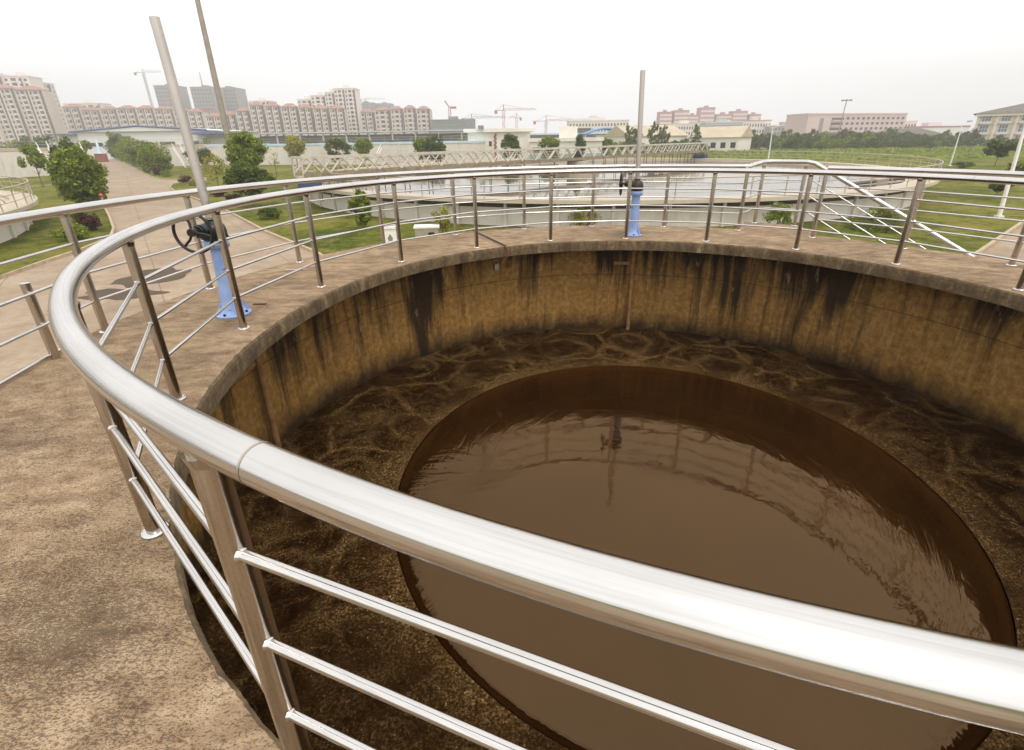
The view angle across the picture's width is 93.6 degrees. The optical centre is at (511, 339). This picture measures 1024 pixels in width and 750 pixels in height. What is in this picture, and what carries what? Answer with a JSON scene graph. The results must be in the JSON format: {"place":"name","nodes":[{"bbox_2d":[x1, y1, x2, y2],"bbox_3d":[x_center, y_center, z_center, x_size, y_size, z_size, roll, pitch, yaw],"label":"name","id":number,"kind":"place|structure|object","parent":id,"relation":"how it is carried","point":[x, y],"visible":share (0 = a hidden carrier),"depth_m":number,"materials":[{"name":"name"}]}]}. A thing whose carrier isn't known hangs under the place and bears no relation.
{"place":"outdoors","nodes":[
{"label":"outdoors","id":0,"kind":"place"},
{"bbox_2d":[0,84,32,146],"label":"apartment block","id":1,"kind":"structure","parent":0,"point":[13,124],"depth_m":310.51,"materials":[{"name":"beige concrete"}]},
{"bbox_2d":[1,72,45,89],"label":"apartment block","id":2,"kind":"structure","parent":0,"point":[18,79],"depth_m":325.00,"materials":[{"name":"beige concrete"}]},
{"bbox_2d":[14,86,66,147],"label":"apartment block","id":3,"kind":"structure","parent":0,"point":[40,110],"depth_m":316.45,"materials":[{"name":"beige concrete"}]},
{"bbox_2d":[61,104,85,133],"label":"apartment block","id":4,"kind":"structure","parent":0,"point":[73,117],"depth_m":389.54,"materials":[{"name":"beige concrete"}]},
{"bbox_2d":[80,107,104,129],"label":"apartment block","id":5,"kind":"structure","parent":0,"point":[92,117],"depth_m":389.76,"materials":[{"name":"beige concrete"}]},
{"bbox_2d":[100,106,120,127],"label":"apartment block","id":6,"kind":"structure","parent":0,"point":[109,115],"depth_m":389.49,"materials":[{"name":"beige concrete"}]},
{"bbox_2d":[116,105,139,125],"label":"apartment block","id":7,"kind":"structure","parent":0,"point":[127,115],"depth_m":389.31,"materials":[{"name":"beige concrete"}]},
{"bbox_2d":[135,105,157,125],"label":"apartment block","id":8,"kind":"structure","parent":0,"point":[146,115],"depth_m":389.38,"materials":[{"name":"beige concrete"}]},
{"bbox_2d":[154,106,176,126],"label":"apartment block","id":9,"kind":"structure","parent":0,"point":[164,116],"depth_m":389.75,"materials":[{"name":"beige concrete"}]},
{"bbox_2d":[153,84,191,109],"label":"office tower","id":10,"kind":"structure","parent":0,"point":[163,95],"depth_m":572.34,"materials":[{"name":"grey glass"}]},
{"bbox_2d":[187,108,207,128],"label":"apartment block","id":11,"kind":"structure","parent":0,"point":[197,118],"depth_m":390.95,"materials":[{"name":"beige concrete"}]},
{"bbox_2d":[149,16,251,318],"bbox_3d":[-2.725,-1.356,4.142,0.370,2.452,0.440,1,23,5],"label":"gate operator","id":12,"kind":"object","parent":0,"point":[205,232],"visible":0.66,"depth_m":4.13,"materials":[{"name":"blue paint"}]},
{"bbox_2d":[190,72,227,113],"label":"office tower","id":13,"kind":"structure","parent":0,"point":[204,98],"depth_m":554.40,"materials":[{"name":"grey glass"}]},
{"bbox_2d":[195,0,229,145],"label":"mast","id":14,"kind":"object","parent":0,"point":[221,108],"visible":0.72,"depth_m":57.26,"materials":[{"name":"metal"}]},
{"bbox_2d":[205,113,222,129],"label":"apartment block","id":15,"kind":"structure","parent":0,"point":[213,120],"depth_m":356.68,"materials":[{"name":"beige concrete"}]},
{"bbox_2d":[0,159,448,489],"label":"road","id":16,"kind":"structure","parent":0,"point":[124,180],"depth_m":19.71,"materials":[{"name":"concrete"}]},
{"bbox_2d":[78,288,169,299],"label":"water puddle","id":17,"kind":"object","parent":16,"relation":"on","point":[106,292],"visible":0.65,"depth_m":15.84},
{"bbox_2d":[109,267,191,287],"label":"water puddle","id":18,"kind":"object","parent":16,"relation":"on","point":[126,282],"visible":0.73,"depth_m":17.71,"materials":[{"name":"liquid"}]},
{"bbox_2d":[220,86,248,112],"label":"office tower","id":19,"kind":"structure","parent":0,"point":[235,98],"depth_m":583.07,"materials":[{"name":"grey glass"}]},
{"bbox_2d":[235,107,253,130],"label":"apartment block","id":20,"kind":"structure","parent":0,"point":[243,116],"depth_m":356.49,"materials":[{"name":"beige concrete"}]},
{"bbox_2d":[249,102,269,135],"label":"apartment block","id":21,"kind":"structure","parent":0,"point":[258,116],"depth_m":356.23,"materials":[{"name":"beige concrete"}]},
{"bbox_2d":[333,85,363,134],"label":"apartment block","id":22,"kind":"structure","parent":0,"point":[347,98],"depth_m":378.08,"materials":[{"name":"beige concrete"}]},
{"bbox_2d":[0,142,1023,645],"bbox_3d":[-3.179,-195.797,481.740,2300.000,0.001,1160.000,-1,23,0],"label":"ground","id":23,"kind":"structure","parent":0,"point":[34,238],"depth_m":29.10,"materials":[{"name":"green plant"}]},
{"bbox_2d":[0,190,38,242],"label":"settling tank","id":24,"kind":"object","parent":23,"relation":"on","point":[8,232],"visible":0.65,"depth_m":27.17,"materials":[{"name":"concrete"}]},
{"bbox_2d":[0,176,34,211],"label":"tank railing","id":25,"kind":"object","parent":24,"relation":"on","point":[20,187],"visible":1,"depth_m":28.31,"materials":[{"name":"metal"}]},
{"bbox_2d":[17,142,49,186],"bbox_3d":[-57.218,-20.946,57.696,2.725,5.252,2.457,2,23,6],"label":"tree","id":26,"kind":"object","parent":23,"relation":"on","point":[35,156],"visible":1,"depth_m":56.88,"materials":[{"name":"green plant"}]},
{"bbox_2d":[0,141,73,177],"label":"wall","id":27,"kind":"structure","parent":23,"relation":"on","point":[9,166],"depth_m":78.06,"materials":[{"name":"concrete"}]},
{"bbox_2d":[43,82,69,133],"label":"apartment block","id":28,"kind":"structure","parent":23,"relation":"on","point":[50,87],"depth_m":348.52,"materials":[{"name":"beige concrete"}]},
{"bbox_2d":[0,162,115,278],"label":"kerb","id":29,"kind":"structure","parent":23,"relation":"on","point":[33,265],"depth_m":20.50,"materials":[{"name":"concrete"}]},
{"bbox_2d":[46,136,73,160],"bbox_3d":[-45.007,-17.582,48.842,2.816,5.760,3.216,-21,30,-40],"label":"tree","id":30,"kind":"object","parent":23,"relation":"on","point":[64,143],"visible":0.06,"depth_m":47.82,"materials":[{"name":"green plant"}]},
{"bbox_2d":[49,221,89,240],"bbox_3d":[-23.073,-5.592,24.995,1.678,1.040,1.732,-19,29,-37],"label":"shrub","id":31,"kind":"object","parent":23,"relation":"on","point":[80,230],"visible":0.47,"depth_m":24.86,"materials":[{"name":"green plant"}]},
{"bbox_2d":[44,145,109,203],"bbox_3d":[-34.672,-12.981,38.498,3.422,4.870,3.657,3,23,9],"label":"tree","id":32,"kind":"object","parent":23,"relation":"on","point":[78,174],"visible":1,"depth_m":37.68,"materials":[{"name":"green plant"}]},
{"bbox_2d":[75,213,102,230],"bbox_3d":[-24.384,-6.750,27.780,1.295,1.164,1.193,12,26,28],"label":"shrub","id":33,"kind":"object","parent":23,"relation":"on","point":[91,222],"visible":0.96,"depth_m":27.61,"materials":[{"name":"purple plant"}]},
{"bbox_2d":[103,133,129,157],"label":"tree","id":34,"kind":"object","parent":23,"relation":"on","point":[112,139],"visible":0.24,"depth_m":148.21,"materials":[{"name":"green plant"}]},
{"bbox_2d":[113,137,140,165],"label":"tree","id":35,"kind":"object","parent":23,"relation":"on","point":[125,157],"visible":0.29,"depth_m":112.09,"materials":[{"name":"green plant"}]},
{"bbox_2d":[125,140,158,166],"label":"tree","id":36,"kind":"object","parent":23,"relation":"on","point":[132,152],"visible":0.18,"depth_m":93.29,"materials":[{"name":"green plant"}]},
{"bbox_2d":[134,141,173,173],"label":"tree","id":37,"kind":"object","parent":23,"relation":"on","point":[149,158],"visible":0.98,"depth_m":82.68,"materials":[{"name":"green plant"}]},
{"bbox_2d":[68,125,260,159],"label":"factory","id":38,"kind":"structure","parent":23,"relation":"on","point":[161,134],"depth_m":169.54,"materials":[{"name":"white metal"}]},
{"bbox_2d":[127,139,268,165],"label":"basin","id":39,"kind":"object","parent":23,"relation":"on","point":[175,161],"visible":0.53,"depth_m":109.14,"materials":[{"name":"concrete"}]},
{"bbox_2d":[201,153,225,185],"bbox_3d":[-31.129,-17.598,50.507,2.389,3.829,2.099,1,23,4],"label":"tree","id":40,"kind":"object","parent":23,"relation":"on","point":[207,160],"visible":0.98,"depth_m":50.01,"materials":[{"name":"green plant"}]},
{"bbox_2d":[191,132,239,143],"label":"annex","id":41,"kind":"object","parent":23,"relation":"on","point":[217,136],"visible":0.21,"depth_m":172.56,"materials":[{"name":"white concrete"}]},
{"bbox_2d":[222,130,268,166],"bbox_3d":[-26.652,-17.960,48.581,4.173,5.837,4.234,-9,24,-19],"label":"tree","id":42,"kind":"object","parent":23,"relation":"on","point":[249,148],"visible":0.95,"depth_m":47.11,"materials":[{"name":"green plant"}]},
{"bbox_2d":[169,180,323,254],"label":"kerb","id":43,"kind":"structure","parent":23,"relation":"on","point":[309,249],"depth_m":26.91,"materials":[{"name":"concrete"}]},
{"bbox_2d":[220,161,276,206],"bbox_3d":[-19.936,-11.854,36.705,3.776,3.504,3.436,-10,24,-20],"label":"bush","id":44,"kind":"object","parent":23,"relation":"on","point":[239,173],"visible":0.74,"depth_m":35.63,"materials":[{"name":"green plant"}]},
{"bbox_2d":[255,205,282,219],"bbox_3d":[-15.526,-8.110,30.780,1.517,1.042,1.509,-2,23,-1],"label":"shrub","id":45,"kind":"object","parent":23,"relation":"on","point":[270,212],"visible":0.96,"depth_m":30.60,"materials":[{"name":"green plant"}]},
{"bbox_2d":[264,103,285,135],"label":"apartment block","id":46,"kind":"structure","parent":23,"relation":"on","point":[274,117],"depth_m":356.43,"materials":[{"name":"beige concrete"}]},
{"bbox_2d":[281,103,302,135],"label":"apartment block","id":47,"kind":"structure","parent":23,"relation":"on","point":[291,117],"depth_m":356.47,"materials":[{"name":"beige concrete"}]},
{"bbox_2d":[284,135,306,166],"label":"tree","id":48,"kind":"object","parent":23,"relation":"on","point":[295,145],"visible":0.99,"depth_m":96.50,"materials":[{"name":"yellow plant"}]},
{"bbox_2d":[298,104,316,135],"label":"apartment block","id":49,"kind":"structure","parent":23,"relation":"on","point":[307,118],"depth_m":356.78,"materials":[{"name":"beige concrete"}]},
{"bbox_2d":[313,105,332,134],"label":"apartment block","id":50,"kind":"structure","parent":23,"relation":"on","point":[322,117],"depth_m":356.82,"materials":[{"name":"beige concrete"}]},
{"bbox_2d":[323,138,352,167],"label":"tree","id":51,"kind":"object","parent":23,"relation":"on","point":[340,144],"visible":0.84,"depth_m":88.57,"materials":[{"name":"green plant"}]},
{"bbox_2d":[329,105,348,134],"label":"apartment block","id":52,"kind":"structure","parent":23,"relation":"on","point":[338,116],"depth_m":357.04,"materials":[{"name":"beige concrete"}]},
{"bbox_2d":[195,135,485,164],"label":"basin","id":53,"kind":"object","parent":23,"relation":"on","point":[313,149],"visible":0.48,"depth_m":103.07,"materials":[{"name":"concrete"}]},
{"bbox_2d":[347,188,372,228],"bbox_3d":[-8.344,-7.104,26.382,1.233,2.322,1.249,10,25,25],"label":"tree","id":54,"kind":"object","parent":23,"relation":"on","point":[365,218],"visible":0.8,"depth_m":26.10,"materials":[{"name":"green plant"}]},
{"bbox_2d":[351,137,373,166],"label":"tree","id":55,"kind":"object","parent":23,"relation":"on","point":[363,146],"visible":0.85,"depth_m":88.28,"materials":[{"name":"green plant"}]},
{"bbox_2d":[259,130,467,143],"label":"gallery","id":56,"kind":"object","parent":23,"relation":"on","point":[350,138],"visible":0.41,"depth_m":229.87,"materials":[{"name":"white concrete"}]},
{"bbox_2d":[361,109,376,134],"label":"apartment block","id":57,"kind":"structure","parent":23,"relation":"on","point":[368,120],"depth_m":391.25,"materials":[{"name":"beige concrete"}]},
{"bbox_2d":[374,107,392,133],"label":"apartment block","id":58,"kind":"structure","parent":23,"relation":"on","point":[383,119],"depth_m":390.88,"materials":[{"name":"beige concrete"}]},
{"bbox_2d":[391,106,405,133],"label":"apartment block","id":59,"kind":"structure","parent":23,"relation":"on","point":[397,118],"depth_m":390.94,"materials":[{"name":"beige concrete"}]},
{"bbox_2d":[403,105,417,133],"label":"apartment block","id":60,"kind":"structure","parent":23,"relation":"on","point":[410,116],"depth_m":390.64,"materials":[{"name":"beige concrete"}]},
{"bbox_2d":[412,137,428,162],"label":"tree","id":61,"kind":"object","parent":23,"relation":"on","point":[420,144],"visible":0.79,"depth_m":86.58,"materials":[{"name":"green plant"}]},
{"bbox_2d":[416,106,432,133],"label":"apartment block","id":62,"kind":"structure","parent":23,"relation":"on","point":[424,116],"depth_m":390.96,"materials":[{"name":"beige concrete"}]},
{"bbox_2d":[413,224,439,236],"bbox_3d":[-4.238,-5.379,24.010,1.250,0.640,0.800,-3,23,-6],"label":"cabinet","id":63,"kind":"object","parent":23,"relation":"on","point":[425,229],"visible":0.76,"depth_m":23.66,"materials":[{"name":"metal"}]},
{"bbox_2d":[426,134,445,161],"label":"tree","id":64,"kind":"object","parent":23,"relation":"on","point":[433,145],"visible":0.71,"depth_m":85.32,"materials":[{"name":"green plant"}]},
{"bbox_2d":[431,205,450,232],"bbox_3d":[-3.570,-5.991,24.394,1.114,1.656,0.886,7,24,19],"label":"tree","id":65,"kind":"object","parent":23,"relation":"on","point":[444,225],"visible":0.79,"depth_m":24.23,"materials":[{"name":"green plant"}]},
{"bbox_2d":[431,116,475,133],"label":"netted building","id":66,"kind":"structure","parent":23,"relation":"on","point":[452,123],"depth_m":383.44,"materials":[{"name":"grey paint"}]},
{"bbox_2d":[463,125,533,159],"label":"control building","id":67,"kind":"structure","parent":23,"relation":"on","point":[492,137],"depth_m":103.14,"materials":[{"name":"beige concrete"}]},
{"bbox_2d":[500,133,521,157],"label":"tree","id":68,"kind":"object","parent":23,"relation":"on","point":[508,140],"visible":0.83,"depth_m":87.23,"materials":[{"name":"green plant"}]},
{"bbox_2d":[0,225,1023,749],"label":"round tank","id":69,"kind":"object","parent":23,"relation":"on","point":[104,645],"visible":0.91,"depth_m":5.50,"materials":[{"name":"concrete"}]},
{"bbox_2d":[0,348,60,385],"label":"railing","id":70,"kind":"object","parent":69,"relation":"on","point":[12,376],"visible":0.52,"depth_m":3.52,"materials":[{"name":"metal"}]},
{"bbox_2d":[19,282,60,359],"bbox_3d":[-3.573,-0.088,3.663,0.062,0.706,0.062,-1,23,0],"label":"stub post","id":71,"kind":"object","parent":69,"relation":"on","point":[39,319],"visible":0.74,"depth_m":3.62,"materials":[{"name":"metal"}]},
{"bbox_2d":[238,356,281,446],"bbox_3d":[-2.713,0.611,5.104,0.070,1.580,0.354,2,23,8],"label":"wall pipe","id":72,"kind":"object","parent":69,"relation":"attached to","point":[257,364],"depth_m":5.24,"materials":[{"name":"metal"}]},
{"bbox_2d":[0,159,1023,346],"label":"railing","id":73,"kind":"object","parent":69,"relation":"on","point":[63,212],"visible":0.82,"depth_m":6.53,"materials":[{"name":"metal"}]},
{"bbox_2d":[48,168,1023,749],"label":"railing","id":74,"kind":"object","parent":69,"relation":"on","point":[954,676],"visible":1,"depth_m":0.72,"materials":[{"name":"metal"}]},
{"bbox_2d":[187,328,1023,749],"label":"water","id":75,"kind":"structure","parent":69,"relation":"in","point":[963,466],"depth_m":4.81,"materials":[{"name":"liquid"}]},
{"bbox_2d":[614,250,635,329],"bbox_3d":[1.968,-0.904,8.557,0.354,1.580,0.070,2,23,8],"label":"wall pipe","id":76,"kind":"object","parent":69,"relation":"attached to","point":[632,262],"depth_m":8.46,"materials":[{"name":"metal"}]},
{"bbox_2d":[397,366,1016,749],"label":"water","id":77,"kind":"structure","parent":69,"relation":"in","point":[720,480],"depth_m":4.19,"materials":[{"name":"liquid"}]},
{"bbox_2d":[740,160,974,255],"bbox_3d":[6.685,-0.624,7.528,6.175,4.037,1.058,15,28,34],"label":"access stair","id":78,"kind":"object","parent":69,"relation":"attached to","point":[944,240],"visible":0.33,"depth_m":8.09,"materials":[{"name":"metal"}]},
{"bbox_2d":[537,135,559,157],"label":"tree","id":79,"kind":"object","parent":23,"relation":"on","point":[548,141],"visible":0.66,"depth_m":84.53,"materials":[{"name":"green plant"}]},
{"bbox_2d":[528,126,603,158],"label":"building wing","id":80,"kind":"structure","parent":23,"relation":"on","point":[567,136],"depth_m":98.80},
{"bbox_2d":[530,128,607,137],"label":"station hall","id":81,"kind":"structure","parent":23,"relation":"on","point":[556,135],"depth_m":239.44,"materials":[{"name":"beige concrete"}]},
{"bbox_2d":[568,204,601,225],"bbox_3d":[3.881,-6.710,25.816,1.527,1.665,1.774,-17,27,-33],"label":"shrub","id":82,"kind":"object","parent":23,"relation":"on","point":[582,217],"visible":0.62,"depth_m":25.66,"materials":[{"name":"green plant"}]},
{"bbox_2d":[567,116,629,132],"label":"office block","id":83,"kind":"structure","parent":23,"relation":"on","point":[594,122],"depth_m":365.51,"materials":[{"name":"white concrete"}]},
{"bbox_2d":[309,158,939,226],"bbox_3d":[8.216,-17.584,51.772,58.100,1.640,58.100,-1,23,0],"label":"settling tank","id":84,"kind":"object","parent":23,"relation":"on","point":[496,220],"visible":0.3,"depth_m":26.89,"materials":[{"name":"concrete"}]},
{"bbox_2d":[291,142,708,198],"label":"truss bridge","id":85,"kind":"structure","parent":84,"relation":"on","point":[576,158],"depth_m":41.46,"materials":[{"name":"grey metal"}]},
{"bbox_2d":[322,161,903,196],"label":"water","id":86,"kind":"structure","parent":84,"relation":"in","point":[771,185],"depth_m":38.46,"materials":[{"name":"grey liquid"}]},
{"bbox_2d":[295,150,943,199],"bbox_3d":[8.195,-18.842,51.248,57.862,1.086,57.862,-1,23,0],"label":"tank railing","id":87,"kind":"object","parent":84,"relation":"on","point":[752,183],"visible":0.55,"depth_m":27.20,"materials":[{"name":"metal"}]},
{"bbox_2d":[604,125,687,151],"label":"long shed","id":88,"kind":"structure","parent":23,"relation":"on","point":[616,133],"depth_m":161.26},
{"bbox_2d":[656,110,671,124],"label":"apartment block","id":89,"kind":"structure","parent":23,"relation":"on","point":[664,117],"depth_m":583.27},
{"bbox_2d":[671,108,689,122],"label":"apartment block","id":90,"kind":"structure","parent":23,"relation":"on","point":[679,114],"depth_m":582.16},
{"bbox_2d":[662,120,700,140],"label":"block","id":91,"kind":"structure","parent":23,"relation":"on","point":[686,126],"depth_m":385.11,"materials":[{"name":"white concrete"}]},
{"bbox_2d":[696,105,715,122],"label":"apartment block","id":92,"kind":"structure","parent":23,"relation":"on","point":[706,113],"depth_m":581.81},
{"bbox_2d":[699,119,743,126],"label":"block","id":93,"kind":"structure","parent":23,"relation":"on","point":[721,122],"depth_m":375.32,"materials":[{"name":"white concrete"}]},
{"bbox_2d":[690,126,753,151],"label":"gabled shed","id":94,"kind":"structure","parent":23,"relation":"on","point":[728,137],"depth_m":145.17,"materials":[{"name":"beige concrete"}]},
{"bbox_2d":[740,117,771,134],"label":"block","id":95,"kind":"structure","parent":23,"relation":"on","point":[756,123],"depth_m":393.93,"materials":[{"name":"white concrete"}]},
{"bbox_2d":[761,202,794,224],"bbox_3d":[13.621,-6.253,24.546,1.444,1.526,1.500,-19,28,-36],"label":"shrub","id":96,"kind":"object","parent":23,"relation":"on","point":[777,215],"visible":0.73,"depth_m":24.29,"materials":[{"name":"green plant"}]},
{"bbox_2d":[784,134,802,148],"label":"belt tree","id":97,"kind":"object","parent":23,"relation":"on","point":[794,141],"visible":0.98,"depth_m":133.79,"materials":[{"name":"green plant"}]},
{"bbox_2d":[841,213,903,233],"bbox_3d":[18.404,-5.883,24.193,2.993,0.951,2.825,11,25,26],"label":"shrub","id":98,"kind":"object","parent":23,"relation":"on","point":[868,227],"visible":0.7,"depth_m":24.10,"materials":[{"name":"green plant"}]},
{"bbox_2d":[866,202,907,221],"bbox_3d":[21.153,-7.150,27.065,2.126,1.110,2.084,-21,30,-40],"label":"shrub","id":99,"kind":"object","parent":23,"relation":"on","point":[890,214],"visible":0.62,"depth_m":27.01,"materials":[{"name":"green plant"}]},
{"bbox_2d":[872,128,955,136],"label":"villa","id":100,"kind":"object","parent":23,"relation":"on","point":[921,131],"visible":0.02,"depth_m":190.84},
{"bbox_2d":[904,122,970,135],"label":"factory","id":101,"kind":"structure","parent":23,"relation":"on","point":[935,126],"depth_m":303.97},
{"bbox_2d":[971,103,1023,146],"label":"hip roofed building","id":102,"kind":"structure","parent":23,"relation":"on","point":[1008,122],"depth_m":154.12,"materials":[{"name":"beige stone"}]},
{"bbox_2d":[973,219,1023,255],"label":"kerb","id":103,"kind":"structure","parent":23,"relation":"on","point":[992,242],"depth_m":21.19,"materials":[{"name":"concrete"}]},
{"bbox_2d":[982,139,1018,166],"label":"tree","id":104,"kind":"object","parent":23,"relation":"on","point":[997,148],"visible":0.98,"depth_m":65.77,"materials":[{"name":"green plant"}]},
{"bbox_2d":[993,126,1023,217],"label":"lamp post","id":105,"kind":"object","parent":23,"relation":"on","point":[1005,193],"visible":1,"depth_m":26.49,"materials":[{"name":"metal"}]},
{"bbox_2d":[0,0,1023,133],"label":"sky","id":106,"kind":"structure","parent":0,"point":[948,62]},
{"bbox_2d":[619,70,644,236],"bbox_3d":[1.962,-2.900,7.665,0.440,2.451,0.370,2,23,7],"label":"gate operator","id":107,"kind":"object","parent":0,"point":[633,227],"visible":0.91,"depth_m":7.74,"materials":[{"name":"blue paint"}]},
{"bbox_2d":[784,113,907,138],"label":"pink building","id":108,"kind":"structure","parent":0,"point":[830,123],"depth_m":281.90,"materials":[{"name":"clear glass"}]},
{"bbox_2d":[705,145,1023,160],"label":"field grass","id":109,"kind":"structure","parent":0,"point":[944,152],"depth_m":109.87,"materials":[{"name":"plant"}]},
{"bbox_2d":[949,224,1023,567],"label":"path","id":110,"kind":"structure","parent":0,"point":[1002,248],"depth_m":19.74,"materials":[{"name":"concrete"}]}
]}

